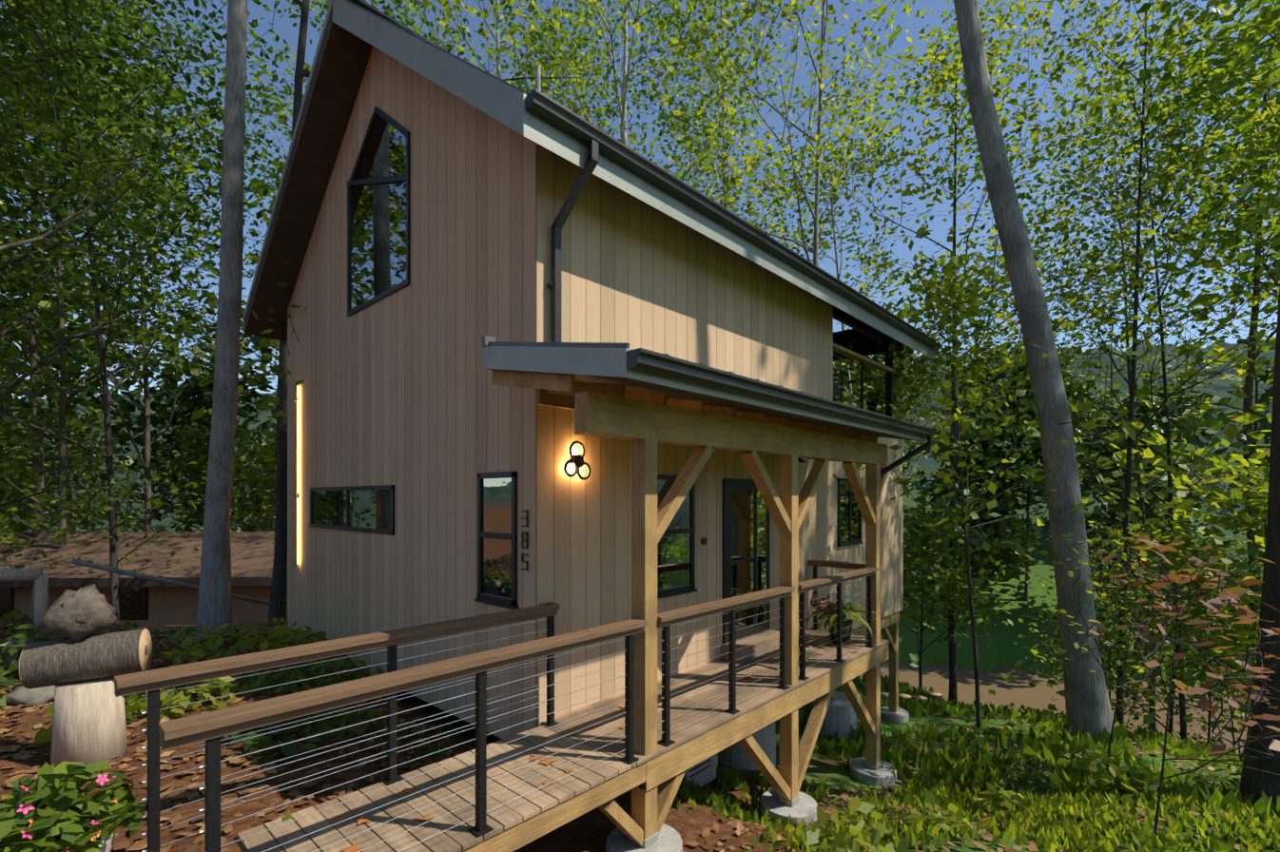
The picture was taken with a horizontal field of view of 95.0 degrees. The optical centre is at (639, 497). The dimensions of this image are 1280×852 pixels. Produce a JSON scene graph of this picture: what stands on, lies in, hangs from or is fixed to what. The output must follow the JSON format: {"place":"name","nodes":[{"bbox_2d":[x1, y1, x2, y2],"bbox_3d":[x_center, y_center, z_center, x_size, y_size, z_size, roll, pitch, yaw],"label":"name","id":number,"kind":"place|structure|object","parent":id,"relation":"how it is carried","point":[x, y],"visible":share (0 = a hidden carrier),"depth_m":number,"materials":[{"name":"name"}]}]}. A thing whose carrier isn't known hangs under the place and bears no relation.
{"place":"outdoors","nodes":[
{"label":"outdoors","id":0,"kind":"place"},
{"bbox_2d":[0,342,1279,851],"bbox_3d":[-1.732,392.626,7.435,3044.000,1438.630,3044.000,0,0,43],"label":"ground","id":1,"kind":"structure","parent":0,"point":[591,829],"depth_m":7.10,"materials":[{"name":"brown soil"}]},
{"bbox_2d":[0,402,74,532],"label":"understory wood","id":2,"kind":"object","parent":1,"relation":"on","point":[23,529],"visible":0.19,"depth_m":21.63,"materials":[{"name":"green plant"}]},
{"bbox_2d":[0,450,84,532],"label":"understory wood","id":3,"kind":"object","parent":1,"relation":"on","point":[47,479],"visible":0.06,"depth_m":24.99,"materials":[{"name":"green plant"}]},
{"bbox_2d":[0,173,103,543],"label":"forest tree","id":4,"kind":"object","parent":1,"relation":"on","point":[77,423],"visible":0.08,"depth_m":21.50,"materials":[{"name":"green plant"}]},
{"bbox_2d":[0,358,107,568],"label":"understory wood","id":5,"kind":"object","parent":1,"relation":"on","point":[12,494],"visible":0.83,"depth_m":15.07,"materials":[{"name":"green plant"}]},
{"bbox_2d":[0,623,107,692],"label":"ground plant","id":6,"kind":"object","parent":1,"relation":"on","point":[20,639],"visible":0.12,"depth_m":6.41,"materials":[{"name":"green plant"}]},
{"bbox_2d":[11,819,115,851],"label":"flower pot","id":7,"kind":"object","parent":1,"relation":"on","point":[107,842],"visible":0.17,"depth_m":3.12,"materials":[{"name":"beige"}]},
{"bbox_2d":[0,760,145,851],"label":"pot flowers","id":8,"kind":"object","parent":7,"relation":"on","point":[31,820],"visible":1,"depth_m":3.00,"materials":[{"name":"green plant"}]},
{"bbox_2d":[0,361,141,531],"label":"forest tree","id":9,"kind":"object","parent":1,"relation":"on","point":[52,465],"visible":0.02,"depth_m":33.84,"materials":[{"name":"green plant"}]},
{"bbox_2d":[19,583,152,767],"bbox_3d":[-4.170,1.363,4.449,0.686,1.399,0.451,0,0,-26],"label":"stump sculpture","id":10,"kind":"object","parent":1,"relation":"on","point":[84,662],"visible":0.98,"depth_m":4.32,"materials":[{"name":"brown wood"}]},
{"bbox_2d":[23,411,166,531],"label":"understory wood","id":11,"kind":"object","parent":1,"relation":"on","point":[80,510],"visible":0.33,"depth_m":25.89,"materials":[{"name":"green plant"}]},
{"bbox_2d":[0,0,255,588],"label":"tree","id":12,"kind":"object","parent":1,"relation":"on","point":[62,390],"visible":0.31,"depth_m":18.17,"materials":[{"name":"green plant"}]},
{"bbox_2d":[0,0,276,543],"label":"forest tree","id":13,"kind":"object","parent":1,"relation":"on","point":[36,465],"visible":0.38,"depth_m":19.74,"materials":[{"name":"green plant"}]},
{"bbox_2d":[0,200,276,531],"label":"forest tree","id":14,"kind":"object","parent":1,"relation":"on","point":[79,397],"visible":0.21,"depth_m":30.51,"materials":[{"name":"green plant"}]},
{"bbox_2d":[0,531,287,629],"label":"outbuilding","id":15,"kind":"structure","parent":1,"relation":"on","point":[145,603],"depth_m":17.32,"materials":[{"name":"brown wood"}]},
{"bbox_2d":[0,0,288,453],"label":"tree","id":16,"kind":"object","parent":1,"relation":"on","point":[61,133],"visible":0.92,"depth_m":11.30,"materials":[{"name":"green plant"}]},
{"bbox_2d":[0,0,290,531],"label":"tree","id":17,"kind":"object","parent":1,"relation":"on","point":[148,443],"visible":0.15,"depth_m":21.79,"materials":[{"name":"green plant"}]},
{"bbox_2d":[0,0,310,530],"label":"tree","id":18,"kind":"object","parent":1,"relation":"on","point":[60,172],"visible":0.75,"depth_m":13.31,"materials":[{"name":"green plant"}]},
{"bbox_2d":[0,0,310,624],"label":"tree","id":19,"kind":"object","parent":1,"relation":"on","point":[110,508],"visible":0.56,"depth_m":15.16,"materials":[{"name":"green plant"}]},
{"bbox_2d":[57,406,276,531],"bbox_3d":[-22.158,1.184,28.157,8.318,10.806,6.150,0,0,3],"label":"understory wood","id":20,"kind":"object","parent":1,"relation":"on","point":[200,440],"visible":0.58,"depth_m":27.41,"materials":[{"name":"green plant"}]},
{"bbox_2d":[124,676,238,721],"bbox_3d":[-4.481,1.851,5.584,1.083,0.396,1.085,0,0,43],"label":"ground plant","id":21,"kind":"object","parent":1,"relation":"on","point":[170,699],"visible":0.52,"depth_m":5.50,"materials":[{"name":"green plant"}]},
{"bbox_2d":[97,276,278,531],"bbox_3d":[-26.153,-1.650,33.695,13.200,20.772,13.431,0,0,43],"label":"forest tree","id":22,"kind":"object","parent":1,"relation":"on","point":[204,397],"visible":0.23,"depth_m":32.23,"materials":[{"name":"green plant"}]},
{"bbox_2d":[165,429,276,531],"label":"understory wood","id":23,"kind":"object","parent":1,"relation":"on","point":[260,458],"visible":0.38,"depth_m":26.55,"materials":[{"name":"green plant"}]},
{"bbox_2d":[195,0,247,637],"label":"tree trunk","id":24,"kind":"object","parent":1,"relation":"on","point":[215,603],"visible":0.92,"depth_m":8.32,"materials":[{"name":"grey plant"}]},
{"bbox_2d":[172,161,284,531],"bbox_3d":[-14.318,-3.376,29.377,17.107,24.780,13.364,0,0,43],"label":"forest tree","id":25,"kind":"object","parent":1,"relation":"on","point":[243,429],"visible":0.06,"depth_m":27.58,"materials":[{"name":"green plant"}]},
{"bbox_2d":[0,616,464,851],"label":"leaf litter","id":26,"kind":"object","parent":1,"relation":"on","point":[193,794],"visible":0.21,"depth_m":4.62,"materials":[{"name":"brown plant"}]},
{"bbox_2d":[0,609,470,846],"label":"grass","id":27,"kind":"structure","parent":1,"relation":"on","point":[43,735],"depth_m":6.05,"materials":[{"name":"green plant"}]},
{"bbox_2d":[156,616,326,678],"bbox_3d":[-5.055,1.845,7.547,1.821,0.528,1.809,0,0,43],"label":"shrub","id":28,"kind":"object","parent":1,"relation":"on","point":[244,630],"visible":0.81,"depth_m":7.39,"materials":[{"name":"green plant"}]},
{"bbox_2d":[100,0,475,300],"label":"tree","id":29,"kind":"object","parent":1,"relation":"on","point":[317,19],"visible":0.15,"depth_m":26.46,"materials":[{"name":"green plant"}]},
{"bbox_2d":[220,704,368,765],"bbox_3d":[-3.069,1.955,5.096,1.241,0.358,1.281,0,0,43],"label":"ground plant","id":30,"kind":"object","parent":1,"relation":"on","point":[254,744],"visible":0.58,"depth_m":4.84,"materials":[{"name":"green plant"}]},
{"bbox_2d":[240,657,383,697],"bbox_3d":[-3.678,2.049,6.645,1.454,0.463,1.490,0,0,43],"label":"ground plant","id":31,"kind":"object","parent":1,"relation":"on","point":[294,676],"visible":0.58,"depth_m":6.58,"materials":[{"name":"green plant"}]},
{"bbox_2d":[114,0,694,296],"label":"tree","id":32,"kind":"object","parent":1,"relation":"on","point":[496,40],"visible":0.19,"depth_m":23.31,"materials":[{"name":"green plant"}]},
{"bbox_2d":[123,0,758,623],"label":"tree","id":33,"kind":"object","parent":1,"relation":"on","point":[278,601],"visible":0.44,"depth_m":11.74,"materials":[{"name":"green plant"}]},
{"bbox_2d":[0,558,942,702],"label":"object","id":34,"kind":"object","parent":1,"relation":"on","point":[38,577],"visible":0.48,"depth_m":8.23,"materials":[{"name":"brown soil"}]},
{"bbox_2d":[247,0,869,191],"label":"tree","id":35,"kind":"object","parent":1,"relation":"on","point":[558,25],"visible":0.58,"depth_m":19.85,"materials":[{"name":"green plant"}]},
{"bbox_2d":[236,627,889,851],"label":"deck boards","id":36,"kind":"object","parent":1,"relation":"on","point":[458,838],"visible":0.77,"depth_m":4.33,"materials":[{"name":"brown wood"}]},
{"bbox_2d":[114,559,878,851],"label":"railings","id":37,"kind":"object","parent":36,"relation":"on","point":[209,728],"visible":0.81,"depth_m":3.65,"materials":[{"name":"black metal"}]},
{"bbox_2d":[329,635,856,851],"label":"fallen leaves","id":38,"kind":"object","parent":36,"relation":"on","point":[356,847],"visible":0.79,"depth_m":3.77,"materials":[{"name":"brown plant"}]},
{"bbox_2d":[744,647,817,669],"bbox_3d":[1.748,2.039,7.583,0.660,0.018,1.050,0,0,43],"label":"door mat","id":39,"kind":"object","parent":36,"relation":"on","point":[769,661],"depth_m":7.36,"materials":[{"name":"fabric"}]},
{"bbox_2d":[805,597,877,644],"bbox_3d":[2.801,1.748,8.299,1.026,0.600,0.963,0,0,-10],"label":"fern planter","id":40,"kind":"object","parent":36,"relation":"on","point":[830,621],"visible":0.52,"depth_m":8.17,"materials":[{"name":"green metal"}]},
{"bbox_2d":[808,593,836,615],"bbox_3d":[2.568,1.545,8.216,0.374,0.385,0.386,0,0,43],"label":"red caladium","id":41,"kind":"object","parent":40,"relation":"on","point":[824,601],"visible":0.73,"depth_m":8.25,"materials":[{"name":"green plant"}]},
{"bbox_2d":[471,0,676,164],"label":"tree","id":42,"kind":"object","parent":1,"relation":"on","point":[541,52],"visible":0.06,"depth_m":29.89,"materials":[{"name":"green plant"}]},
{"bbox_2d":[0,637,1166,851],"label":"boulders","id":43,"kind":"object","parent":1,"relation":"on","point":[23,696],"visible":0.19,"depth_m":5.58,"materials":[{"name":"grey stone"}]},
{"bbox_2d":[287,46,902,738],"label":"house","id":44,"kind":"structure","parent":1,"relation":"on","point":[415,406],"depth_m":6.68,"materials":[{"name":"beige wood"}]},
{"bbox_2d":[521,510,528,570],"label":"house numbers","id":45,"kind":"object","parent":44,"relation":"attached to","point":[526,540],"visible":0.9,"depth_m":5.39},
{"bbox_2d":[294,384,805,565],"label":"wall lights","id":46,"kind":"object","parent":44,"relation":"attached to","point":[576,462],"depth_m":9.65,"materials":[{"name":"yellow"}]},
{"bbox_2d":[310,106,863,663],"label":"windows and door","id":47,"kind":"structure","parent":44,"relation":"attached to","point":[378,224],"depth_m":7.54,"materials":[{"name":"black glass"}]},
{"bbox_2d":[243,0,935,359],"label":"roof","id":48,"kind":"structure","parent":44,"relation":"on","point":[354,32],"depth_m":7.77,"materials":[{"name":"metal"}]},
{"bbox_2d":[525,88,941,476],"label":"gutters","id":49,"kind":"object","parent":48,"relation":"attached to","point":[591,137],"visible":0.79,"depth_m":5.40,"materials":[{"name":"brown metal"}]},
{"bbox_2d":[833,305,903,416],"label":"balcony","id":50,"kind":"structure","parent":44,"relation":"on","point":[861,333],"depth_m":11.87,"materials":[{"name":"black metal"}]},
{"bbox_2d":[270,623,973,851],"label":"plants","id":51,"kind":"object","parent":1,"relation":"on","point":[706,836],"visible":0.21,"depth_m":6.42,"materials":[{"name":"plant"}]},
{"bbox_2d":[680,753,717,786],"bbox_3d":[0.631,3.079,6.949,0.285,0.620,0.600,0,0,43],"label":"utility box","id":52,"kind":"object","parent":1,"relation":"on","point":[700,773],"visible":0.23,"depth_m":6.88,"materials":[{"name":"metal"}]},
{"bbox_2d":[582,730,898,851],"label":"grass","id":53,"kind":"structure","parent":1,"relation":"on","point":[691,792],"depth_m":6.50,"materials":[{"name":"green plant"}]},
{"bbox_2d":[605,690,909,851],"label":"footings","id":54,"kind":"object","parent":1,"relation":"on","point":[841,716],"visible":0.15,"depth_m":7.68,"materials":[{"name":"concrete"}]},
{"bbox_2d":[235,388,899,851],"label":"porch timber frame","id":55,"kind":"object","parent":54,"relation":"on","point":[647,429],"visible":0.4,"depth_m":5.44,"materials":[{"name":"brown wood"}]},
{"bbox_2d":[481,335,927,443],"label":"porch roof","id":56,"kind":"structure","parent":55,"relation":"on","point":[567,368],"depth_m":4.71,"materials":[{"name":"grey metal"}]},
{"bbox_2d":[581,0,982,271],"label":"tree","id":57,"kind":"object","parent":1,"relation":"on","point":[688,125],"visible":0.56,"depth_m":25.54,"materials":[{"name":"green plant"}]},
{"bbox_2d":[627,0,945,416],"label":"tree","id":58,"kind":"object","parent":1,"relation":"on","point":[822,41],"visible":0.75,"depth_m":20.12,"materials":[{"name":"green plant"}]},
{"bbox_2d":[800,795,894,851],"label":"weed","id":59,"kind":"object","parent":1,"relation":"on","point":[876,831],"visible":1,"depth_m":4.08,"materials":[{"name":"green plant"}]},
{"bbox_2d":[833,352,927,490],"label":"forest tree","id":60,"kind":"object","parent":1,"relation":"on","point":[922,481],"visible":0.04,"depth_m":68.67,"materials":[{"name":"green plant"}]},
{"bbox_2d":[859,348,937,486],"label":"forest tree","id":61,"kind":"object","parent":1,"relation":"on","point":[895,357],"visible":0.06,"depth_m":86.15,"materials":[{"name":"green plant"}]},
{"bbox_2d":[833,361,1000,691],"bbox_3d":[11.673,1.556,36.529,14.610,28.057,18.228,0,0,5],"label":"forest tree","id":62,"kind":"object","parent":1,"relation":"on","point":[914,658],"visible":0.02,"depth_m":33.01,"materials":[{"name":"green plant"}]},
{"bbox_2d":[902,786,977,838],"bbox_3d":[2.503,2.662,4.918,0.563,0.376,0.541,0,0,43],"label":"weed","id":63,"kind":"object","parent":1,"relation":"on","point":[933,817],"visible":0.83,"depth_m":4.91,"materials":[{"name":"green plant"}]},
{"bbox_2d":[899,477,1035,688],"bbox_3d":[8.454,2.654,17.596,5.408,6.845,5.485,0,0,43],"label":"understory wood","id":64,"kind":"object","parent":1,"relation":"on","point":[952,596],"visible":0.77,"depth_m":16.59,"materials":[{"name":"green plant"}]},
{"bbox_2d":[744,105,1190,554],"bbox_3d":[12.365,-4.061,28.712,21.404,35.274,14.799,0,0,43],"label":"tree","id":65,"kind":"object","parent":1,"relation":"on","point":[877,267],"visible":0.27,"depth_m":30.84,"materials":[{"name":"green plant"}]},
{"bbox_2d":[906,407,1053,610],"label":"forest tree","id":66,"kind":"object","parent":1,"relation":"on","point":[983,553],"visible":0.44,"depth_m":60.17,"materials":[{"name":"green plant"}]},
{"bbox_2d":[721,0,1241,704],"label":"tree","id":67,"kind":"object","parent":1,"relation":"on","point":[952,70],"visible":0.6,"depth_m":16.31,"materials":[{"name":"green plant"}]},
{"bbox_2d":[685,710,1279,851],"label":"grass","id":68,"kind":"structure","parent":1,"relation":"on","point":[1068,825],"depth_m":5.63,"materials":[{"name":"green plant"}]},
{"bbox_2d":[966,726,1017,744],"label":"weed","id":69,"kind":"object","parent":1,"relation":"on","point":[988,732],"visible":0.33,"depth_m":9.96,"materials":[{"name":"green plant"}]},
{"bbox_2d":[970,781,1035,815],"bbox_3d":[3.866,3.235,6.188,0.680,0.317,0.659,0,0,43],"label":"weed","id":70,"kind":"object","parent":1,"relation":"on","point":[992,791],"visible":0.62,"depth_m":6.23,"materials":[{"name":"green plant"}]},
{"bbox_2d":[819,204,1194,729],"bbox_3d":[5.873,-0.601,10.987,5.830,10.858,7.953,0,0,20],"label":"tree","id":71,"kind":"object","parent":1,"relation":"on","point":[961,300],"visible":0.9,"depth_m":11.65,"materials":[{"name":"green plant"}]},
{"bbox_2d":[946,344,1091,542],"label":"forest tree","id":72,"kind":"object","parent":1,"relation":"on","point":[993,401],"visible":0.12,"depth_m":67.27,"materials":[{"name":"green plant"}]},
{"bbox_2d":[940,345,1107,601],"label":"forest tree","id":73,"kind":"object","parent":1,"relation":"on","point":[1029,500],"visible":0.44,"depth_m":61.07,"materials":[{"name":"green plant"}]},
{"bbox_2d":[995,757,1058,796],"bbox_3d":[4.487,3.282,6.778,0.694,0.445,0.707,0,0,43],"label":"weed","id":74,"kind":"object","parent":1,"relation":"on","point":[1021,782],"visible":0.73,"depth_m":6.74,"materials":[{"name":"green plant"}]},
{"bbox_2d":[953,0,1114,736],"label":"tree trunk","id":75,"kind":"object","parent":1,"relation":"on","point":[1088,706],"visible":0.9,"depth_m":8.87,"materials":[{"name":"grey plant"}]},
{"bbox_2d":[1012,757,1063,785],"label":"weed","id":76,"kind":"object","parent":1,"relation":"on","point":[1047,768],"visible":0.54,"depth_m":7.40,"materials":[{"name":"green plant"}]},
{"bbox_2d":[816,672,1279,818],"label":"grass","id":77,"kind":"structure","parent":1,"relation":"on","point":[831,748],"depth_m":8.50,"materials":[{"name":"green plant"}]},
{"bbox_2d":[1023,374,1118,523],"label":"forest tree","id":78,"kind":"object","parent":1,"relation":"on","point":[1084,482],"visible":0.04,"depth_m":74.12,"materials":[{"name":"green plant"}]},
{"bbox_2d":[904,0,1279,739],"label":"tree","id":79,"kind":"object","parent":1,"relation":"on","point":[1165,300],"visible":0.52,"depth_m":17.30,"materials":[{"name":"green plant"}]},
{"bbox_2d":[1064,748,1131,777],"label":"weed","id":80,"kind":"object","parent":1,"relation":"on","point":[1085,754],"visible":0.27,"depth_m":7.62,"materials":[{"name":"green plant"}]},
{"bbox_2d":[1022,540,1189,725],"bbox_3d":[20.021,6.390,25.371,5.573,9.645,8.113,0,0,43],"label":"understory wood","id":81,"kind":"object","parent":1,"relation":"on","point":[1102,619],"visible":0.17,"depth_m":24.71,"materials":[{"name":"green plant"}]},
{"bbox_2d":[936,56,1279,733],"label":"tree","id":82,"kind":"object","parent":1,"relation":"on","point":[1108,391],"visible":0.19,"depth_m":20.34,"materials":[{"name":"green plant"}]},
{"bbox_2d":[1002,520,1230,772],"bbox_3d":[5.785,2.054,7.105,3.086,3.512,1.698,0,0,-20],"label":"sapling","id":83,"kind":"object","parent":1,"relation":"on","point":[1112,580],"visible":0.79,"depth_m":7.23,"materials":[{"name":"green plant"}]},
{"bbox_2d":[1074,752,1164,805],"bbox_3d":[5.319,3.136,6.517,0.875,0.436,0.839,0,0,-14],"label":"weed","id":84,"kind":"object","parent":1,"relation":"on","point":[1095,773],"visible":0.79,"depth_m":6.48,"materials":[{"name":"green plant"}]},
{"bbox_2d":[1014,579,1234,746],"bbox_3d":[23.275,9.547,29.456,7.358,10.964,9.442,0,0,-25],"label":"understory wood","id":85,"kind":"object","parent":1,"relation":"on","point":[1203,727],"visible":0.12,"depth_m":29.00,"materials":[{"name":"green plant"}]},
{"bbox_2d":[969,0,1279,725],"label":"tree","id":86,"kind":"object","parent":1,"relation":"on","point":[1190,13],"visible":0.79,"depth_m":14.87,"materials":[{"name":"green plant"}]},
{"bbox_2d":[969,0,1279,702],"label":"forest tree","id":87,"kind":"object","parent":1,"relation":"on","point":[1147,455],"visible":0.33,"depth_m":18.53,"materials":[{"name":"green plant"}]},
{"bbox_2d":[988,489,1264,736],"bbox_3d":[11.331,3.154,12.813,5.448,6.730,5.447,0,0,43],"label":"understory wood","id":88,"kind":"object","parent":1,"relation":"on","point":[1178,564],"visible":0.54,"depth_m":12.95,"materials":[{"name":"green plant"}]},
{"bbox_2d":[1036,370,1238,655],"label":"forest tree","id":89,"kind":"object","parent":1,"relation":"on","point":[1097,513],"visible":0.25,"depth_m":51.97,"materials":[{"name":"green plant"}]},
{"bbox_2d":[1112,831,1204,851],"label":"weed","id":90,"kind":"object","parent":1,"relation":"on","point":[1121,848],"visible":1,"depth_m":4.51,"materials":[{"name":"green plant"}]},
{"bbox_2d":[1079,381,1241,536],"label":"forest tree","id":91,"kind":"object","parent":1,"relation":"on","point":[1208,434],"visible":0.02,"depth_m":67.47,"materials":[{"name":"green plant"}]},
{"bbox_2d":[1087,531,1279,835],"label":"sapling","id":92,"kind":"object","parent":1,"relation":"on","point":[1204,703],"visible":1,"depth_m":5.07,"materials":[{"name":"red plant"}]},
{"bbox_2d":[1090,0,1279,296],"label":"tree","id":93,"kind":"object","parent":1,"relation":"on","point":[1246,188],"visible":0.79,"depth_m":13.99,"materials":[{"name":"green plant"}]},
{"bbox_2d":[1128,540,1263,742],"bbox_3d":[19.981,5.838,19.986,5.532,8.807,7.415,0,0,43],"label":"understory wood","id":94,"kind":"object","parent":1,"relation":"on","point":[1218,690],"visible":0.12,"depth_m":20.16,"materials":[{"name":"green plant"}]},
{"bbox_2d":[1144,572,1251,753],"bbox_3d":[28.743,9.086,29.419,6.878,10.792,6.883,0,0,-21],"label":"understory wood","id":95,"kind":"object","parent":1,"relation":"on","point":[1192,702],"visible":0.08,"depth_m":28.94,"materials":[{"name":"green plant"}]},
{"bbox_2d":[1141,414,1271,723],"bbox_3d":[13.470,2.086,11.850,5.721,7.699,5.100,0,0,-15],"label":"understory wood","id":96,"kind":"object","parent":1,"relation":"on","point":[1257,503],"visible":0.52,"depth_m":12.35,"materials":[{"name":"green plant"}]},
{"bbox_2d":[1177,758,1239,790],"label":"weed","id":97,"kind":"object","parent":1,"relation":"on","point":[1194,776],"visible":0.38,"depth_m":7.08,"materials":[{"name":"green plant"}]},
{"bbox_2d":[1166,338,1273,743],"bbox_3d":[31.034,2.676,25.210,13.018,21.724,16.377,0,0,43],"label":"forest tree","id":98,"kind":"object","parent":1,"relation":"on","point":[1265,424],"visible":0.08,"depth_m":27.00,"materials":[{"name":"green plant"}]},
{"bbox_2d":[1200,765,1241,795],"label":"weed","id":99,"kind":"object","parent":1,"relation":"on","point":[1212,781],"visible":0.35,"depth_m":6.72,"materials":[{"name":"green plant"}]},
{"bbox_2d":[1239,205,1279,806],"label":"tree trunk","id":100,"kind":"object","parent":1,"relation":"on","point":[1253,781],"visible":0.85,"depth_m":6.31,"materials":[{"name":"brown plant"}]},
{"bbox_2d":[0,0,1279,400],"label":"sky","id":101,"kind":"structure","parent":0,"point":[282,27],"materials":[{"name":"blue"}]},
{"bbox_2d":[860,660,1247,754],"bbox_3d":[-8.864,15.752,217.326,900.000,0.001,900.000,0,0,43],"label":"dirt path","id":102,"kind":"structure","parent":0,"point":[1018,691],"depth_m":47.60,"materials":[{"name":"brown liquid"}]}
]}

